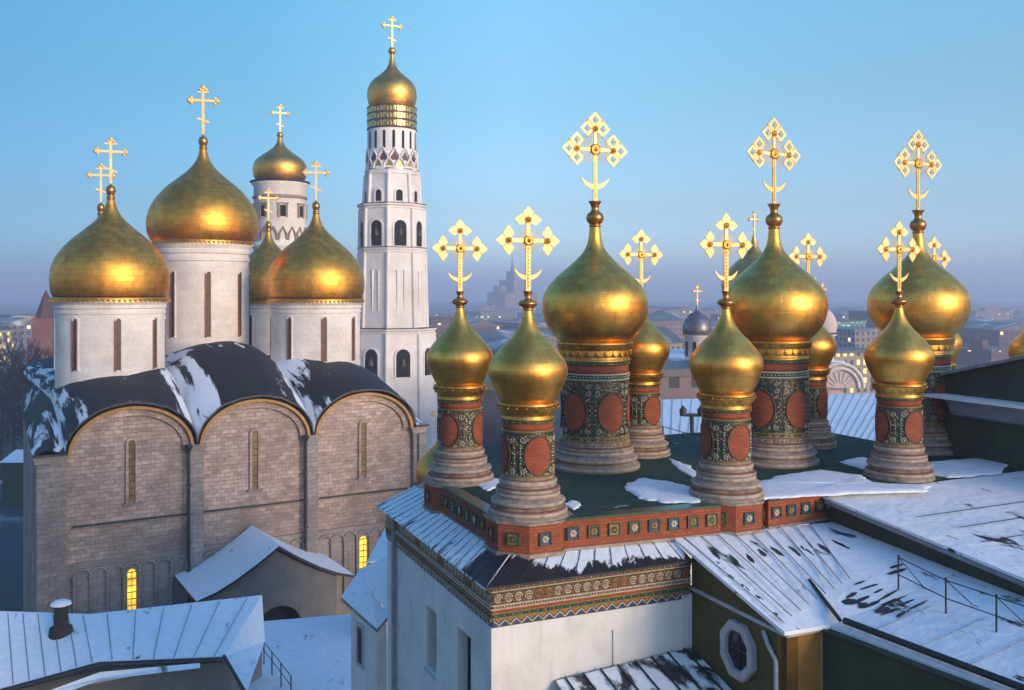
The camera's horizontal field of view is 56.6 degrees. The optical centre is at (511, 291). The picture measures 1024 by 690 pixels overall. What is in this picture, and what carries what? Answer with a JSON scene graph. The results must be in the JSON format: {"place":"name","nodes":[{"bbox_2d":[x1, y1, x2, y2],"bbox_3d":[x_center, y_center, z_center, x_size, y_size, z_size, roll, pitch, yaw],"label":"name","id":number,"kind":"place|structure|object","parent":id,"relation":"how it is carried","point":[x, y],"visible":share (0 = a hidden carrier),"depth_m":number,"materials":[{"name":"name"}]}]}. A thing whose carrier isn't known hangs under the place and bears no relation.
{"place":"outdoors","nodes":[
{"label":"outdoors","id":0,"kind":"place"},
{"bbox_2d":[0,322,13,361],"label":"lit house","id":1,"kind":"structure","parent":0,"point":[4,329],"depth_m":489.63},
{"bbox_2d":[0,316,31,359],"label":"city building","id":2,"kind":"structure","parent":0,"point":[19,324],"depth_m":499.08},
{"bbox_2d":[27,290,52,365],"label":"brick tower","id":3,"kind":"structure","parent":0,"point":[42,328],"depth_m":297.00,"materials":[{"name":"red brick"}]},
{"bbox_2d":[250,103,309,249],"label":"belfry","id":4,"kind":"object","parent":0,"point":[279,167],"visible":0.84,"depth_m":146.59,"materials":[{"name":"white plastered stone"},{"name":"gold"}]},
{"bbox_2d":[357,15,436,451],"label":"bell tower","id":5,"kind":"structure","parent":0,"point":[398,336],"depth_m":150.94,"materials":[{"name":"white stone"},{"name":"pale plaster"},{"name":"gold"}]},
{"bbox_2d":[429,311,455,315],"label":"city building","id":6,"kind":"structure","parent":0,"point":[438,313],"depth_m":1445.69,"materials":[{"name":"brick"}]},
{"bbox_2d":[429,317,484,337],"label":"city building","id":7,"kind":"structure","parent":0,"point":[441,324],"depth_m":531.22,"materials":[{"name":"brick"}]},
{"bbox_2d":[466,316,486,320],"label":"city building","id":8,"kind":"structure","parent":0,"point":[471,318],"depth_m":904.54,"materials":[{"name":"grey"}]},
{"bbox_2d":[468,320,503,329],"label":"city building","id":9,"kind":"structure","parent":0,"point":[490,326],"depth_m":656.51,"materials":[{"name":"brick"}]},
{"bbox_2d":[481,376,502,447],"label":"courtyard building","id":10,"kind":"structure","parent":0,"point":[492,425],"depth_m":98.23,"materials":[{"name":"grey"}]},
{"bbox_2d":[464,311,519,320],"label":"city building","id":11,"kind":"structure","parent":0,"point":[499,315],"depth_m":1066.29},
{"bbox_2d":[436,328,558,346],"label":"city building","id":12,"kind":"structure","parent":0,"point":[550,337],"depth_m":470.72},
{"bbox_2d":[0,302,1023,611],"bbox_3d":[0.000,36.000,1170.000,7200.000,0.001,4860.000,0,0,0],"label":"ground","id":13,"kind":"structure","parent":0,"point":[10,558],"depth_m":178.59,"materials":[{"name":"grey"}]},
{"bbox_2d":[0,349,21,393],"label":"bare tree","id":14,"kind":"object","parent":13,"relation":"on","point":[3,363],"visible":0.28,"depth_m":249.89,"materials":[{"name":"brown plant"}]},
{"bbox_2d":[0,449,22,505],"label":"courtyard shed","id":15,"kind":"structure","parent":13,"relation":"on","point":[12,478],"depth_m":160.00,"materials":[{"name":"grey paint"}]},
{"bbox_2d":[0,384,22,479],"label":"bare tree","id":16,"kind":"object","parent":13,"relation":"on","point":[2,431],"visible":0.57,"depth_m":181.76,"materials":[{"name":"brown plant"}]},
{"bbox_2d":[0,347,22,424],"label":"bare tree","id":17,"kind":"object","parent":13,"relation":"on","point":[3,378],"visible":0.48,"depth_m":192.52,"materials":[{"name":"brown plant"}]},
{"bbox_2d":[0,370,23,451],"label":"bare tree","id":18,"kind":"object","parent":13,"relation":"on","point":[13,442],"visible":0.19,"depth_m":195.83,"materials":[{"name":"brown plant"}]},
{"bbox_2d":[0,349,26,443],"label":"bare tree","id":19,"kind":"object","parent":13,"relation":"on","point":[16,359],"visible":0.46,"depth_m":224.78,"materials":[{"name":"brown plant"}]},
{"bbox_2d":[0,363,27,422],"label":"bare tree","id":20,"kind":"object","parent":13,"relation":"on","point":[16,394],"visible":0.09,"depth_m":197.41,"materials":[{"name":"brown plant"}]},
{"bbox_2d":[0,363,28,444],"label":"bare tree","id":21,"kind":"object","parent":13,"relation":"on","point":[9,393],"visible":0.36,"depth_m":184.48,"materials":[{"name":"brown plant"}]},
{"bbox_2d":[0,314,35,318],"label":"lit palace","id":22,"kind":"structure","parent":13,"relation":"on","point":[30,316],"depth_m":628.04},
{"bbox_2d":[0,330,36,409],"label":"bare tree","id":23,"kind":"object","parent":13,"relation":"on","point":[29,346],"visible":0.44,"depth_m":266.07,"materials":[{"name":"brown plant"}]},
{"bbox_2d":[0,341,37,435],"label":"bare tree","id":24,"kind":"object","parent":13,"relation":"on","point":[18,348],"visible":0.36,"depth_m":237.70,"materials":[{"name":"brown plant"}]},
{"bbox_2d":[0,345,48,403],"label":"bare tree","id":25,"kind":"object","parent":13,"relation":"on","point":[27,361],"visible":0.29,"depth_m":227.57,"materials":[{"name":"brown plant"}]},
{"bbox_2d":[8,340,41,383],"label":"bare tree","id":26,"kind":"object","parent":13,"relation":"on","point":[28,351],"visible":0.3,"depth_m":268.65,"materials":[{"name":"brown plant"}]},
{"bbox_2d":[2,348,52,428],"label":"bare tree","id":27,"kind":"object","parent":13,"relation":"on","point":[14,385],"visible":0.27,"depth_m":187.07,"materials":[{"name":"brown plant"}]},
{"bbox_2d":[0,595,264,689],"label":"palace wing","id":28,"kind":"structure","parent":13,"relation":"on","point":[212,645],"depth_m":39.85,"materials":[{"name":"white metal"}]},
{"bbox_2d":[48,599,72,639],"bbox_3d":[-19.274,13.924,40.600,1.017,1.533,1.017,0,0,0],"label":"roof chimney","id":29,"kind":"object","parent":28,"relation":"on","point":[61,627],"visible":0.99,"depth_m":40.34,"materials":[{"name":"black metal"}]},
{"bbox_2d":[20,85,428,614],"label":"cathedral","id":30,"kind":"structure","parent":13,"relation":"on","point":[203,386],"depth_m":77.94,"materials":[{"name":"grey stone"}]},
{"bbox_2d":[127,569,135,609],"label":"window","id":31,"kind":"structure","parent":30,"relation":"in","point":[131,575],"depth_m":71.78,"materials":[{"name":"yellow glass"}]},
{"bbox_2d":[123,437,140,505],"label":"window","id":32,"kind":"structure","parent":30,"relation":"in","point":[131,445],"depth_m":71.75,"materials":[{"name":"stone"}]},
{"bbox_2d":[247,428,262,491],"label":"window","id":33,"kind":"structure","parent":30,"relation":"in","point":[254,434],"depth_m":76.58,"materials":[{"name":"stone"}]},
{"bbox_2d":[356,420,370,479],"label":"window","id":34,"kind":"structure","parent":30,"relation":"in","point":[363,426],"depth_m":81.44,"materials":[{"name":"stone"}]},
{"bbox_2d":[360,536,366,568],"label":"window","id":35,"kind":"structure","parent":30,"relation":"in","point":[363,544],"depth_m":81.42,"materials":[{"name":"yellow glass"}]},
{"bbox_2d":[175,525,354,620],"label":"porch","id":36,"kind":"object","parent":13,"relation":"on","point":[251,560],"visible":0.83,"depth_m":71.56,"materials":[{"name":"grey paint"}]},
{"bbox_2d":[263,606,297,620],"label":"doorway","id":37,"kind":"structure","parent":36,"relation":"in","point":[279,612],"depth_m":72.49,"materials":[{"name":"black"}]},
{"bbox_2d":[248,614,350,689],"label":"terrace roof","id":38,"kind":"structure","parent":13,"relation":"on","point":[312,653],"depth_m":47.66,"materials":[{"name":"grey snow"}]},
{"bbox_2d":[262,642,291,689],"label":"terrace railing","id":39,"kind":"object","parent":38,"relation":"on","point":[272,662],"visible":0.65,"depth_m":42.35,"materials":[{"name":"metal"}]},
{"bbox_2d":[341,556,386,689],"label":"church annexe","id":40,"kind":"structure","parent":13,"relation":"on","point":[368,641],"depth_m":29.86,"materials":[{"name":"white paint"}]},
{"bbox_2d":[356,621,364,669],"bbox_3d":[-4.772,11.125,29.926,0.090,1.350,0.540,0,0,-32],"label":"window","id":41,"kind":"structure","parent":40,"relation":"in","point":[360,628],"depth_m":29.92,"materials":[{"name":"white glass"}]},
{"bbox_2d":[366,405,438,606],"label":"church","id":42,"kind":"structure","parent":13,"relation":"on","point":[422,470],"depth_m":51.40,"materials":[{"name":"gold stone"}]},
{"bbox_2d":[464,306,506,310],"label":"city building","id":43,"kind":"structure","parent":13,"relation":"on","point":[486,308],"depth_m":1315.92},
{"bbox_2d":[487,251,536,311],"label":"skyscraper","id":44,"kind":"structure","parent":13,"relation":"on","point":[508,293],"depth_m":1724.19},
{"bbox_2d":[507,309,533,311],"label":"city building","id":45,"kind":"structure","parent":13,"relation":"on","point":[515,310],"depth_m":1667.49,"materials":[{"name":"brick"}]},
{"bbox_2d":[556,648,730,689],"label":"roof","id":46,"kind":"structure","parent":13,"relation":"on","point":[688,669],"depth_m":21.93,"materials":[{"name":"green paint"}]},
{"bbox_2d":[648,308,666,313],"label":"apartment house","id":47,"kind":"structure","parent":13,"relation":"on","point":[652,310],"depth_m":904.54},
{"bbox_2d":[647,313,685,348],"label":"city building","id":48,"kind":"structure","parent":13,"relation":"on","point":[672,322],"depth_m":551.12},
{"bbox_2d":[648,306,706,316],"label":"city building","id":49,"kind":"structure","parent":13,"relation":"on","point":[684,311],"depth_m":892.93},
{"bbox_2d":[674,522,1023,689],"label":"palace gallery","id":50,"kind":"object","parent":13,"relation":"on","point":[824,606],"visible":0.98,"depth_m":20.80,"materials":[{"name":"green paint"}]},
{"bbox_2d":[897,555,1023,632],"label":"roof railing","id":51,"kind":"object","parent":50,"relation":"on","point":[997,598],"visible":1,"depth_m":20.03,"materials":[{"name":"metal"}]},
{"bbox_2d":[976,306,1023,312],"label":"city building","id":52,"kind":"structure","parent":13,"relation":"on","point":[1015,308],"depth_m":1654.22,"materials":[{"name":"grey"}]},
{"bbox_2d":[0,0,1023,301],"label":"sky","id":53,"kind":"structure","parent":0,"point":[686,87],"materials":[{"name":"blue"}]},
{"bbox_2d":[486,321,547,328],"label":"city building","id":54,"kind":"structure","parent":0,"point":[512,324],"depth_m":665.76,"materials":[{"name":"grey"}]},
{"bbox_2d":[481,336,558,375],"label":"city building","id":55,"kind":"structure","parent":0,"point":[495,344],"depth_m":399.10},
{"bbox_2d":[514,315,544,321],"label":"city building","id":56,"kind":"structure","parent":0,"point":[540,318],"depth_m":840.98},
{"bbox_2d":[518,312,542,317],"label":"city building","id":57,"kind":"structure","parent":0,"point":[534,313],"depth_m":1023.72,"materials":[{"name":"grey"}]},
{"bbox_2d":[656,326,683,348],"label":"apartment house","id":58,"kind":"structure","parent":0,"point":[674,340],"depth_m":307.51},
{"bbox_2d":[660,360,699,399],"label":"brown building","id":59,"kind":"structure","parent":0,"point":[677,381],"depth_m":113.60,"materials":[{"name":"paint"}]},
{"bbox_2d":[377,112,1023,689],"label":"palace church","id":60,"kind":"structure","parent":0,"point":[529,552],"depth_m":26.60,"materials":[{"name":"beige metal"}]},
{"bbox_2d":[423,665,436,679],"bbox_3d":[-2.153,10.010,25.004,0.100,0.080,0.900,0,0,-24],"label":"window sill","id":61,"kind":"structure","parent":60,"relation":"in","point":[425,667],"depth_m":24.95,"materials":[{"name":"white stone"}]},
{"bbox_2d":[468,636,470,689],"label":"window","id":62,"kind":"structure","parent":60,"relation":"in","point":[469,639],"depth_m":23.22,"materials":[{"name":"black glass"}]},
{"bbox_2d":[661,426,699,438],"bbox_3d":[6.030,5.517,35.160,2.111,1.201,0.132,0,0,23],"label":"deck railing","id":63,"kind":"object","parent":60,"relation":"on","point":[677,430],"visible":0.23,"depth_m":35.02,"materials":[{"name":"metal"}]},
{"bbox_2d":[823,471,1023,596],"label":"palace hall","id":64,"kind":"structure","parent":60,"relation":"attached to","point":[973,527],"depth_m":23.88,"materials":[{"name":"metal"}]},
{"bbox_2d":[923,355,1023,470],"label":"green house","id":65,"kind":"structure","parent":60,"relation":"on","point":[984,411],"depth_m":30.11,"materials":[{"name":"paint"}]},
{"bbox_2d":[699,306,721,311],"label":"city building","id":66,"kind":"structure","parent":0,"point":[716,308],"depth_m":1266.82,"materials":[{"name":"grey"}]},
{"bbox_2d":[704,310,720,317],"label":"city building","id":67,"kind":"structure","parent":0,"point":[709,312],"depth_m":1089.68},
{"bbox_2d":[707,321,717,334],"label":"city building","id":68,"kind":"structure","parent":0,"point":[713,324],"depth_m":705.70,"materials":[{"name":"grey"}]},
{"bbox_2d":[708,314,720,320],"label":"city building","id":69,"kind":"structure","parent":0,"point":[714,317],"depth_m":906.44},
{"bbox_2d":[667,211,865,394],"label":"cathedral","id":70,"kind":"structure","parent":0,"point":[697,329],"depth_m":133.50,"materials":[{"name":"white stone"}]},
{"bbox_2d":[660,393,876,584],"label":"hall building","id":71,"kind":"structure","parent":0,"point":[852,415],"depth_m":79.72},
{"bbox_2d":[679,405,701,432],"bbox_3d":[12.126,9.240,64.000,1.720,3.200,0.495,0,0,0],"label":"roof vent","id":72,"kind":"object","parent":71,"relation":"on","point":[683,411],"visible":0.74,"depth_m":63.89,"materials":[{"name":"metal"}]},
{"bbox_2d":[828,308,854,319],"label":"city building","id":73,"kind":"structure","parent":0,"point":[840,313],"depth_m":1079.92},
{"bbox_2d":[828,307,862,309],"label":"city building","id":74,"kind":"structure","parent":0,"point":[857,308],"depth_m":1345.76,"materials":[{"name":"grey"}]},
{"bbox_2d":[836,319,866,326],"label":"office block","id":75,"kind":"structure","parent":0,"point":[852,323],"depth_m":570.39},
{"bbox_2d":[835,347,874,393],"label":"long hall","id":76,"kind":"structure","parent":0,"point":[854,356],"depth_m":335.40,"materials":[{"name":"beige paint"}]},
{"bbox_2d":[830,326,879,347],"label":"city building","id":77,"kind":"structure","parent":0,"point":[858,337],"depth_m":494.60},
{"bbox_2d":[848,310,874,327],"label":"city building","id":78,"kind":"structure","parent":0,"point":[858,315],"depth_m":627.25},
{"bbox_2d":[954,339,1008,365],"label":"city building","id":79,"kind":"structure","parent":0,"point":[974,352],"depth_m":463.13,"materials":[{"name":"brick"}]},
{"bbox_2d":[968,317,999,321],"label":"city building","id":80,"kind":"structure","parent":0,"point":[979,319],"depth_m":913.54,"materials":[{"name":"brick"}]},
{"bbox_2d":[958,320,1023,346],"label":"city building","id":81,"kind":"structure","parent":0,"point":[1000,334],"depth_m":581.88,"materials":[{"name":"brick"}]},
{"bbox_2d":[969,307,1013,319],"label":"city building","id":82,"kind":"structure","parent":0,"point":[995,313],"depth_m":1207.83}
]}

